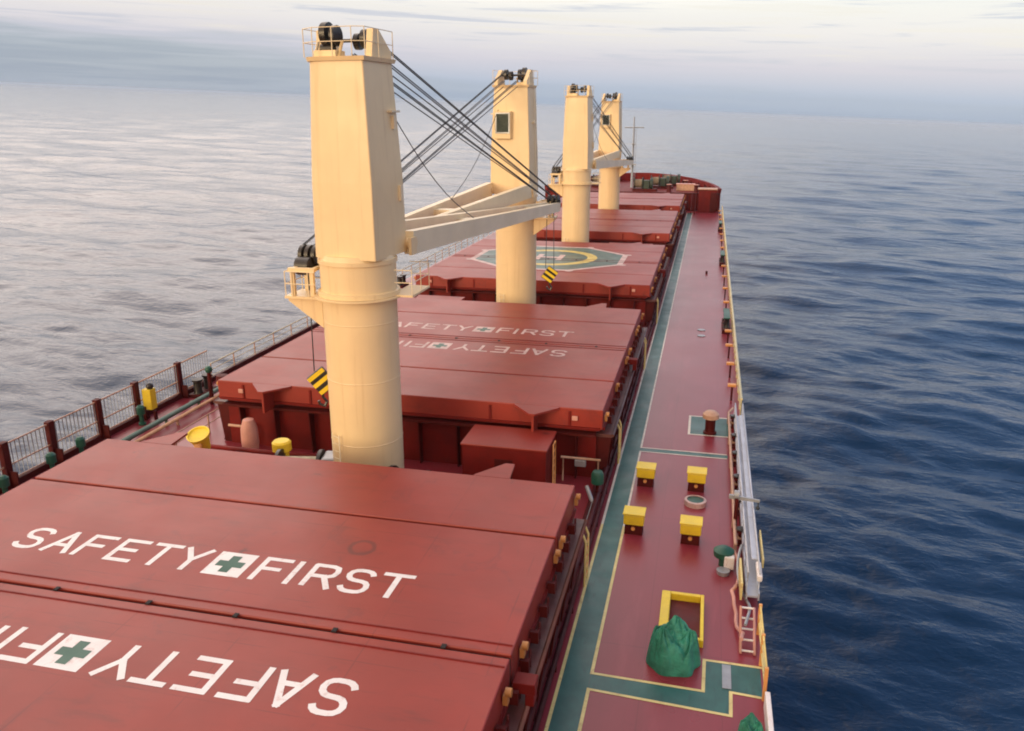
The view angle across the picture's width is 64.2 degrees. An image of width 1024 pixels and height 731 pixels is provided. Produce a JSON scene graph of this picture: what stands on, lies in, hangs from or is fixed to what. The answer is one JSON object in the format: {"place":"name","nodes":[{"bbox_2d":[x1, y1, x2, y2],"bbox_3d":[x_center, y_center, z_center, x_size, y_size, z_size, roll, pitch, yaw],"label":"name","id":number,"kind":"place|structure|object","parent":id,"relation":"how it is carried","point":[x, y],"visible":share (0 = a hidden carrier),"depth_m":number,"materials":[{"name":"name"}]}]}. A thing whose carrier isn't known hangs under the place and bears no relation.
{"place":"outdoors","nodes":[
{"label":"outdoors","id":0,"kind":"place"},
{"bbox_2d":[0,210,764,730],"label":"deck","id":1,"kind":"structure","parent":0,"point":[656,556],"depth_m":34.49,"materials":[{"name":"red metal"}]},
{"bbox_2d":[0,475,9,493],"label":"deck valve","id":2,"kind":"object","parent":1,"relation":"on","point":[4,482],"visible":0.64,"depth_m":35.19,"materials":[{"name":"green metal"}]},
{"bbox_2d":[45,452,56,468],"bbox_3d":[-21.277,4.537,37.772,0.440,1.120,0.429,4,17,13],"label":"deck valve","id":3,"kind":"object","parent":1,"relation":"on","point":[51,459],"visible":0.69,"depth_m":37.55,"materials":[{"name":"green metal"}]},
{"bbox_2d":[75,436,85,452],"bbox_3d":[-20.915,3.964,39.656,0.440,1.120,0.429,4,17,13],"label":"deck valve","id":4,"kind":"object","parent":1,"relation":"on","point":[80,442],"visible":0.73,"depth_m":39.44,"materials":[{"name":"green metal"}]},
{"bbox_2d":[0,350,207,488],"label":"ship railing","id":5,"kind":"object","parent":1,"relation":"on","point":[52,444],"visible":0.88,"depth_m":41.40,"materials":[{"name":"grey metal"}]},
{"bbox_2d":[136,405,145,425],"bbox_3d":[-19.957,2.653,43.961,0.440,1.120,0.429,4,17,13],"label":"deck valve","id":6,"kind":"object","parent":1,"relation":"on","point":[140,410],"visible":1,"depth_m":43.82,"materials":[{"name":"green metal"}]},
{"bbox_2d":[142,382,157,419],"bbox_3d":[-19.799,1.926,44.667,0.600,2.100,0.480,4,17,13],"label":"life jacket locker","id":7,"kind":"object","parent":1,"relation":"on","point":[149,397],"visible":0.98,"depth_m":44.47,"materials":[{"name":"yellow plastic"}]},
{"bbox_2d":[0,322,318,493],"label":"gunwale bar","id":8,"kind":"object","parent":1,"relation":"on","point":[73,451],"visible":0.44,"depth_m":46.21,"materials":[{"name":"red metal"}]},
{"bbox_2d":[121,387,218,440],"bbox_3d":[-18.697,2.922,44.162,0.280,0.490,20.000,4,17,13],"label":"deck pipe","id":9,"kind":"object","parent":1,"relation":"on","point":[165,418],"visible":0.25,"depth_m":44.16,"materials":[{"name":"metal"}]},
{"bbox_2d":[135,394,218,441],"bbox_3d":[-16.294,0.862,50.997,0.200,0.450,33.000,4,17,13],"label":"deck pipe","id":10,"kind":"object","parent":1,"relation":"on","point":[163,426],"visible":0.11,"depth_m":43.92,"materials":[{"name":"beige metal"}]},
{"bbox_2d":[175,408,219,445],"bbox_3d":[-16.236,3.431,41.562,0.060,1.030,14.070,4,17,13],"label":"ship railing","id":11,"kind":"object","parent":1,"relation":"on","point":[207,415],"visible":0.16,"depth_m":42.57,"materials":[{"name":"metal"}]},
{"bbox_2d":[186,426,210,448],"bbox_3d":[-14.071,4.070,36.882,1.046,2.555,0.999,-9,21,-32],"label":"cowl vent","id":12,"kind":"object","parent":1,"relation":"on","point":[197,437],"visible":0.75,"depth_m":36.61,"materials":[{"name":"yellow metal"}]},
{"bbox_2d":[189,373,217,397],"bbox_3d":[-18.523,1.155,48.951,0.800,1.080,1.800,4,17,13],"label":"double bollard","id":13,"kind":"object","parent":1,"relation":"on","point":[199,390],"visible":0.79,"depth_m":48.36,"materials":[{"name":"grey metal"}]},
{"bbox_2d":[204,366,214,404],"bbox_3d":[-17.332,1.123,46.929,0.440,2.320,0.429,4,17,13],"label":"vent pipe","id":14,"kind":"object","parent":1,"relation":"on","point":[208,370],"visible":1,"depth_m":46.79,"materials":[{"name":"red metal"}]},
{"bbox_2d":[216,374,227,381],"bbox_3d":[-15.599,1.742,44.328,0.720,2.650,0.702,4,17,13],"label":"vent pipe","id":15,"kind":"object","parent":1,"relation":"on","point":[219,376],"visible":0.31,"depth_m":43.79,"materials":[{"name":"red metal"}]},
{"bbox_2d":[228,424,240,426],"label":"deck pipe","id":16,"kind":"object","parent":1,"relation":"on","point":[234,425],"visible":0.18,"depth_m":40.62,"materials":[{"name":"beige metal"}]},
{"bbox_2d":[240,417,258,453],"bbox_3d":[-12.719,3.484,39.637,0.840,2.050,0.827,4,17,13],"label":"gooseneck vent","id":17,"kind":"object","parent":1,"relation":"on","point":[249,433],"visible":0.78,"depth_m":39.28,"materials":[{"name":"metal"}]},
{"bbox_2d":[210,444,316,455],"bbox_3d":[-11.291,4.433,38.285,7.800,1.020,0.240,4,17,13],"label":"deck pipe","id":18,"kind":"object","parent":1,"relation":"on","point":[243,449],"visible":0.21,"depth_m":38.30,"materials":[{"name":"red metal"}]},
{"bbox_2d":[272,438,291,455],"bbox_3d":[-10.149,4.378,36.269,0.920,2.300,0.906,4,17,13],"label":"mushroom vent","id":19,"kind":"object","parent":1,"relation":"on","point":[282,443],"visible":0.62,"depth_m":35.75,"materials":[{"name":"yellow metal"}]},
{"bbox_2d":[0,432,587,730],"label":"hatch cover","id":20,"kind":"object","parent":1,"relation":"on","point":[163,583],"visible":1,"depth_m":22.53,"materials":[{"name":"red metal"}]},
{"bbox_2d":[275,449,333,460],"bbox_3d":[-8.881,4.702,35.420,3.238,2.174,1.750,1,17,2],"label":"cargo winch","id":21,"kind":"object","parent":1,"relation":"on","point":[322,454],"visible":0.14,"depth_m":35.12,"materials":[{"name":"metal"}]},
{"bbox_2d":[210,232,488,376],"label":"ship railing","id":22,"kind":"object","parent":1,"relation":"on","point":[255,352],"visible":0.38,"depth_m":60.34,"materials":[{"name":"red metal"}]},
{"bbox_2d":[397,274,408,287],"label":"double bollard","id":23,"kind":"object","parent":1,"relation":"on","point":[401,278],"visible":0.87,"depth_m":79.64,"materials":[{"name":"black metal"}]},
{"bbox_2d":[284,22,560,467],"bbox_3d":[-2.868,-7.367,45.750,5.335,19.250,31.095,7,18,14],"label":"deck crane","id":24,"kind":"object","parent":1,"relation":"on","point":[366,232],"visible":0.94,"depth_m":31.95,"materials":[{"name":"metal"}]},
{"bbox_2d":[541,223,557,290],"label":"hook block","id":25,"kind":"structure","parent":24,"relation":"hanging from","point":[549,274],"depth_m":59.99,"materials":[{"name":"metal"}]},
{"bbox_2d":[294,67,557,303],"bbox_3d":[-2.739,-7.766,47.123,5.765,19.214,30.901,4,17,13],"label":"deck crane","id":26,"kind":"object","parent":1,"relation":"on","point":[514,127],"visible":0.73,"depth_m":56.97,"materials":[{"name":"beige metal"}]},
{"bbox_2d":[307,276,328,406],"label":"hook block","id":27,"kind":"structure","parent":26,"relation":"hanging from","point":[317,379],"depth_m":35.28,"materials":[{"name":"metal"}]},
{"bbox_2d":[213,295,647,478],"bbox_3d":[-2.919,0.046,48.553,20.500,3.435,22.950,4,17,13],"label":"hatch cover","id":28,"kind":"object","parent":1,"relation":"on","point":[567,373],"visible":0.78,"depth_m":41.11,"materials":[{"name":"red metal"}]},
{"bbox_2d":[416,295,464,299],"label":"deck house","id":29,"kind":"structure","parent":1,"relation":"on","point":[440,297],"depth_m":62.87,"materials":[{"name":"red metal"}]},
{"bbox_2d":[460,424,556,482],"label":"deck house","id":30,"kind":"structure","parent":1,"relation":"on","point":[529,454],"depth_m":35.12,"materials":[{"name":"red metal"}]},
{"bbox_2d":[494,459,511,478],"bbox_3d":[-0.373,4.859,35.119,0.800,1.750,0.035,4,17,13],"label":"door","id":31,"kind":"structure","parent":30,"relation":"in","point":[497,462],"depth_m":34.91,"materials":[{"name":"red metal"}]},
{"bbox_2d":[414,239,669,326],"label":"hatch cover","id":32,"kind":"object","parent":1,"relation":"on","point":[623,276],"visible":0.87,"depth_m":68.03,"materials":[{"name":"red metal"}]},
{"bbox_2d":[561,455,600,479],"bbox_3d":[3.088,4.730,36.984,1.800,1.210,0.210,4,17,13],"label":"pipe rail","id":33,"kind":"object","parent":1,"relation":"on","point":[580,461],"visible":0.92,"depth_m":36.81,"materials":[{"name":"grey metal"}]},
{"bbox_2d":[583,526,588,586],"bbox_3d":[2.459,6.695,28.926,0.453,2.144,0.690,4,17,13],"label":"access handrail","id":34,"kind":"object","parent":1,"relation":"on","point":[586,554],"visible":0.83,"depth_m":28.83,"materials":[{"name":"yellow metal"}]},
{"bbox_2d":[585,485,592,518],"bbox_3d":[2.857,6.025,32.800,0.520,0.751,4.378,4,17,13],"label":"deck pipe","id":35,"kind":"object","parent":1,"relation":"on","point":[588,491],"visible":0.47,"depth_m":34.51,"materials":[{"name":"grey metal"}]},
{"bbox_2d":[548,83,633,241],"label":"deck crane","id":36,"kind":"object","parent":1,"relation":"on","point":[572,186],"visible":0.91,"depth_m":86.59,"materials":[{"name":"metal"}]},
{"bbox_2d":[552,92,630,208],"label":"deck crane","id":37,"kind":"object","parent":1,"relation":"on","point":[609,190],"visible":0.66,"depth_m":114.74,"materials":[{"name":"beige metal"}]},
{"bbox_2d":[591,469,603,492],"bbox_3d":[3.643,5.199,34.944,0.540,1.500,0.526,4,17,13],"label":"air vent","id":38,"kind":"object","parent":1,"relation":"on","point":[597,477],"visible":0.93,"depth_m":34.63,"materials":[{"name":"green metal"}]},
{"bbox_2d":[523,213,684,730],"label":"deck pipe","id":39,"kind":"object","parent":1,"relation":"on","point":[578,564],"visible":0.49,"depth_m":30.23,"materials":[{"name":"red metal"}]},
{"bbox_2d":[536,207,680,260],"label":"hatch cover","id":40,"kind":"object","parent":1,"relation":"on","point":[657,227],"visible":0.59,"depth_m":96.46,"materials":[{"name":"red metal"}]},
{"bbox_2d":[531,211,685,730],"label":"deck pipe","id":41,"kind":"object","parent":1,"relation":"on","point":[545,693],"visible":0.88,"depth_m":29.07,"materials":[{"name":"red metal"}]},
{"bbox_2d":[583,322,648,518],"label":"deck pipe","id":42,"kind":"object","parent":1,"relation":"on","point":[593,491],"visible":0.06,"depth_m":34.41,"materials":[{"name":"red metal"}]},
{"bbox_2d":[617,419,621,463],"bbox_3d":[4.984,3.577,39.168,0.453,2.144,0.690,4,17,13],"label":"access handrail","id":43,"kind":"object","parent":1,"relation":"on","point":[619,442],"visible":0.76,"depth_m":39.06,"materials":[{"name":"beige metal"}]},
{"bbox_2d":[560,192,686,227],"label":"hatch cover","id":44,"kind":"object","parent":1,"relation":"on","point":[654,201],"visible":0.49,"depth_m":126.09,"materials":[{"name":"red metal"}]},
{"bbox_2d":[623,505,645,535],"bbox_3d":[4.880,6.208,32.627,0.860,0.920,0.780,4,17,14],"label":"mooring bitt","id":45,"kind":"object","parent":1,"relation":"on","point":[633,519],"visible":1,"depth_m":32.36,"materials":[{"name":"yellow metal"}]},
{"bbox_2d":[643,338,646,368],"bbox_3d":[8.588,-0.873,53.786,0.453,2.144,0.690,4,17,13],"label":"access handrail","id":46,"kind":"object","parent":1,"relation":"on","point":[645,341],"visible":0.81,"depth_m":53.57,"materials":[{"name":"beige metal"}]},
{"bbox_2d":[636,461,656,487],"bbox_3d":[6.041,4.926,36.837,0.860,0.920,0.780,4,17,14],"label":"vent box","id":47,"kind":"object","parent":1,"relation":"on","point":[646,472],"visible":1,"depth_m":36.57,"materials":[{"name":"yellow metal"}]},
{"bbox_2d":[544,524,761,730],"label":"deck marking","id":48,"kind":"object","parent":1,"relation":"on","point":[731,693],"visible":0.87,"depth_m":24.24,"materials":[{"name":"yellow paint"}]},
{"bbox_2d":[548,213,761,730],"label":"walkway","id":49,"kind":"structure","parent":1,"relation":"on","point":[577,677],"depth_m":26.90,"materials":[{"name":"green paint"}]},
{"bbox_2d":[703,410,718,434],"bbox_3d":[10.387,2.950,42.746,0.840,1.260,0.840,4,17,13],"label":"mushroom vent","id":50,"kind":"object","parent":49,"relation":"on","point":[711,417],"visible":1,"depth_m":42.54,"materials":[{"name":"metal"}]},
{"bbox_2d":[722,664,730,688],"bbox_3d":[6.362,9.225,24.223,0.260,0.019,1.100,4,17,13],"label":"grating","id":51,"kind":"object","parent":49,"relation":"on","point":[726,676],"visible":1,"depth_m":24.21,"materials":[{"name":"grey metal"}]},
{"bbox_2d":[656,297,658,323],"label":"access handrail","id":52,"kind":"object","parent":1,"relation":"on","point":[657,300],"visible":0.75,"depth_m":65.42,"materials":[{"name":"yellow metal"}]},
{"bbox_2d":[601,213,727,525],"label":"deck marking","id":53,"kind":"object","parent":1,"relation":"on","point":[612,486],"visible":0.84,"depth_m":43.97,"materials":[{"name":"paint"}]},
{"bbox_2d":[646,615,700,676],"bbox_3d":[4.931,8.318,24.763,1.640,1.442,1.649,4,17,13],"label":"tarpaulin","id":54,"kind":"object","parent":1,"relation":"on","point":[673,650],"visible":1,"depth_m":24.34,"materials":[{"name":"green fabric"}]},
{"bbox_2d":[659,590,703,647],"bbox_3d":[5.584,8.281,26.882,1.410,0.300,2.630,4,17,13],"label":"deck hatch","id":55,"kind":"object","parent":1,"relation":"on","point":[688,608],"visible":0.75,"depth_m":27.37,"materials":[{"name":"yellow metal"}]},
{"bbox_2d":[680,514,702,545],"bbox_3d":[6.972,6.441,31.860,0.860,0.920,0.780,4,17,14],"label":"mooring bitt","id":56,"kind":"object","parent":1,"relation":"on","point":[690,528],"visible":1,"depth_m":31.60,"materials":[{"name":"yellow metal"}]},
{"bbox_2d":[684,495,705,508],"bbox_3d":[7.858,5.837,35.012,0.920,0.240,0.920,4,17,13],"label":"manhole cover","id":57,"kind":"object","parent":1,"relation":"on","point":[695,501],"visible":1,"depth_m":34.83,"materials":[{"name":"metal"}]},
{"bbox_2d":[687,466,706,492],"bbox_3d":[8.211,5.075,36.347,0.860,0.920,0.780,4,17,14],"label":"vent box","id":58,"kind":"object","parent":1,"relation":"on","point":[696,478],"visible":1,"depth_m":36.07,"materials":[{"name":"yellow metal"}]},
{"bbox_2d":[690,187,717,213],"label":"stair house","id":59,"kind":"structure","parent":1,"relation":"on","point":[707,199],"depth_m":140.94,"materials":[{"name":"red metal"}]},
{"bbox_2d":[710,193,716,211],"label":"door","id":60,"kind":"structure","parent":59,"relation":"in","point":[713,200],"depth_m":140.68,"materials":[{"name":"red metal"}]},
{"bbox_2d":[718,221,721,231],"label":"roller fairlead","id":61,"kind":"object","parent":1,"relation":"on","point":[720,225],"visible":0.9,"depth_m":118.11,"materials":[{"name":"metal"}]},
{"bbox_2d":[719,250,724,265],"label":"roller fairlead","id":62,"kind":"object","parent":1,"relation":"on","point":[722,258],"visible":0.96,"depth_m":91.19,"materials":[{"name":"metal"}]},
{"bbox_2d":[713,545,734,576],"bbox_3d":[7.761,7.104,29.959,0.760,0.760,1.234,4,17,13],"label":"covered valve","id":63,"kind":"object","parent":1,"relation":"on","point":[724,555],"visible":1,"depth_m":29.80,"materials":[{"name":"green metal"}]},
{"bbox_2d":[722,308,730,333],"bbox_3d":[16.801,-3.517,64.059,0.600,1.220,3.800,4,17,13],"label":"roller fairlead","id":64,"kind":"object","parent":1,"relation":"on","point":[726,320],"visible":0.97,"depth_m":62.84,"materials":[{"name":"metal"}]},
{"bbox_2d":[725,329,731,342],"bbox_3d":[15.816,-2.133,59.891,0.480,1.000,0.320,4,17,13],"label":"rail stanchion","id":65,"kind":"object","parent":1,"relation":"on","point":[728,330],"visible":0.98,"depth_m":59.80,"materials":[{"name":"orange metal"}]},
{"bbox_2d":[725,343,732,357],"bbox_3d":[14.898,-0.999,56.166,0.480,1.000,0.320,4,17,13],"label":"rail stanchion","id":66,"kind":"object","parent":1,"relation":"on","point":[728,345],"visible":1,"depth_m":56.04,"materials":[{"name":"orange metal"}]},
{"bbox_2d":[726,362,733,377],"bbox_3d":[13.865,0.276,51.976,0.480,1.000,0.320,4,17,13],"label":"rail stanchion","id":67,"kind":"object","parent":1,"relation":"on","point":[730,364],"visible":1,"depth_m":51.84,"materials":[{"name":"orange metal"}]},
{"bbox_2d":[727,407,736,551],"bbox_3d":[10.272,4.768,37.880,0.368,0.616,15.484,4,17,13],"label":"deck pipe","id":68,"kind":"object","parent":1,"relation":"on","point":[733,525],"visible":0.9,"depth_m":36.41,"materials":[{"name":"beige metal"}]},
{"bbox_2d":[728,383,735,399],"bbox_3d":[12.832,1.552,47.786,0.480,1.000,0.320,4,17,13],"label":"rail stanchion","id":69,"kind":"object","parent":1,"relation":"on","point":[731,385],"visible":1,"depth_m":47.68,"materials":[{"name":"orange metal"}]},
{"bbox_2d":[722,206,742,414],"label":"ship railing","id":70,"kind":"object","parent":1,"relation":"on","point":[738,384],"visible":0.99,"depth_m":60.23,"materials":[{"name":"beige metal"}]},
{"bbox_2d":[730,414,734,428],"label":"pipe valve","id":71,"kind":"object","parent":1,"relation":"on","point":[732,416],"visible":0.6,"depth_m":43.48,"materials":[{"name":"metal"}]},
{"bbox_2d":[731,433,735,448],"bbox_3d":[11.134,3.778,40.935,0.440,0.730,0.370,4,17,13],"label":"pipe valve","id":72,"kind":"object","parent":1,"relation":"on","point":[733,435],"visible":0.61,"depth_m":40.88,"materials":[{"name":"red metal"}]},
{"bbox_2d":[732,451,736,466],"bbox_3d":[10.606,4.430,38.793,0.440,0.730,0.370,4,17,13],"label":"pipe valve","id":73,"kind":"object","parent":1,"relation":"on","point":[734,458],"visible":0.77,"depth_m":38.72,"materials":[{"name":"red metal"}]},
{"bbox_2d":[733,474,738,489],"bbox_3d":[9.986,5.196,36.279,0.440,0.730,0.370,4,17,13],"label":"pipe valve","id":74,"kind":"object","parent":1,"relation":"on","point":[736,476],"visible":0.57,"depth_m":36.22,"materials":[{"name":"metal"}]},
{"bbox_2d":[730,550,744,640],"bbox_3d":[7.659,7.783,27.822,0.505,0.516,5.740,4,17,13],"label":"fire hose","id":75,"kind":"object","parent":1,"relation":"on","point":[732,590],"visible":0.79,"depth_m":26.99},
{"bbox_2d":[733,426,744,592],"bbox_3d":[10.156,5.322,36.706,0.100,0.100,18.000,4,17,13],"label":"deck pipe","id":76,"kind":"object","parent":1,"relation":"on","point":[741,542],"visible":0.12,"depth_m":30.63,"materials":[{"name":"red metal"}]},
{"bbox_2d":[736,526,743,546],"bbox_3d":[8.838,6.613,31.624,0.440,0.730,0.370,4,17,13],"label":"pipe valve","id":77,"kind":"object","parent":1,"relation":"on","point":[739,531],"visible":0.55,"depth_m":31.56,"materials":[{"name":"metal"}]},
{"bbox_2d":[729,490,759,531],"bbox_3d":[9.143,5.832,32.364,1.223,1.820,0.352,8,18,16],"label":"gangway davit","id":78,"kind":"object","parent":1,"relation":"on","point":[736,496],"visible":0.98,"depth_m":32.19,"materials":[{"name":"grey metal"}]},
{"bbox_2d":[739,606,755,655],"bbox_3d":[7.433,8.353,25.788,0.510,0.782,1.538,4,17,13],"label":"boarding ladder","id":79,"kind":"object","parent":1,"relation":"on","point":[741,628],"visible":0.94,"depth_m":25.77,"materials":[{"name":"white metal"}]},
{"bbox_2d":[738,712,763,730],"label":"tarpaulin","id":80,"kind":"object","parent":1,"relation":"on","point":[750,722],"visible":1,"depth_m":21.63,"materials":[{"name":"green fabric"}]},
{"bbox_2d":[756,603,768,700],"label":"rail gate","id":81,"kind":"structure","parent":1,"relation":"on","point":[763,655],"depth_m":24.38,"materials":[{"name":"yellow metal"}]},
{"bbox_2d":[763,692,773,730],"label":"gunwale bar","id":82,"kind":"object","parent":1,"relation":"on","point":[768,718],"visible":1,"depth_m":22.12,"materials":[{"name":"white metal"}]},
{"bbox_2d":[0,84,1023,730],"bbox_3d":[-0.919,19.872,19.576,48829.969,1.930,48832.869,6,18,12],"label":"sea","id":83,"kind":"structure","parent":0,"point":[876,272],"depth_m":104.76,"materials":[{"name":"blue liquid"}]},
{"bbox_2d":[544,173,757,603],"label":"ship hull","id":84,"kind":"object","parent":83,"relation":"on","point":[625,181],"visible":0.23,"depth_m":151.62,"materials":[{"name":"red metal"}]},
{"bbox_2d":[591,174,598,186],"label":"windlass","id":85,"kind":"object","parent":84,"relation":"on","point":[595,185],"visible":0.18,"depth_m":156.38,"materials":[{"name":"metal"}]},
{"bbox_2d":[625,117,643,187],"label":"foremast","id":86,"kind":"object","parent":84,"relation":"on","point":[632,166],"visible":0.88,"depth_m":153.70,"materials":[{"name":"grey metal"}]},
{"bbox_2d":[632,177,656,190],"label":"windlass","id":87,"kind":"object","parent":84,"relation":"on","point":[644,185],"visible":1,"depth_m":148.28,"materials":[{"name":"metal"}]},
{"bbox_2d":[651,175,672,188],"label":"windlass","id":88,"kind":"object","parent":84,"relation":"on","point":[659,182],"visible":0.75,"depth_m":153.71,"materials":[{"name":"metal"}]},
{"bbox_2d":[666,184,671,191],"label":"mooring post","id":89,"kind":"object","parent":84,"relation":"on","point":[669,187],"visible":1,"depth_m":146.77,"materials":[{"name":"red metal"}]},
{"bbox_2d":[662,173,679,185],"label":"windlass","id":90,"kind":"object","parent":84,"relation":"on","point":[673,180],"visible":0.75,"depth_m":158.77,"materials":[{"name":"metal"}]},
{"bbox_2d":[676,183,694,190],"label":"bow locker","id":91,"kind":"object","parent":84,"relation":"on","point":[685,186],"visible":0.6,"depth_m":149.06,"materials":[{"name":"beige metal"}]},
{"bbox_2d":[694,184,698,191],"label":"mooring post","id":92,"kind":"object","parent":84,"relation":"on","point":[696,186],"visible":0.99,"depth_m":145.75,"materials":[{"name":"red metal"}]},
{"bbox_2d":[734,403,763,600],"bbox_3d":[10.103,4.937,35.581,0.820,0.930,17.900,4,17,13],"label":"gangway","id":93,"kind":"object","parent":84,"relation":"on","point":[752,568],"visible":0.99,"depth_m":31.20,"materials":[{"name":"metal"}]},
{"bbox_2d":[736,544,750,625],"bbox_3d":[7.939,7.616,28.018,0.351,0.610,5.119,6,18,10],"label":"air hose","id":94,"kind":"object","parent":93,"relation":"hanging from","point":[743,594],"visible":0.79,"depth_m":28.05,"materials":[{"name":"grey rubber"}]},
{"bbox_2d":[0,0,1023,126],"label":"sky","id":95,"kind":"structure","parent":0,"point":[930,61],"materials":[{"name":"white"}]}
]}

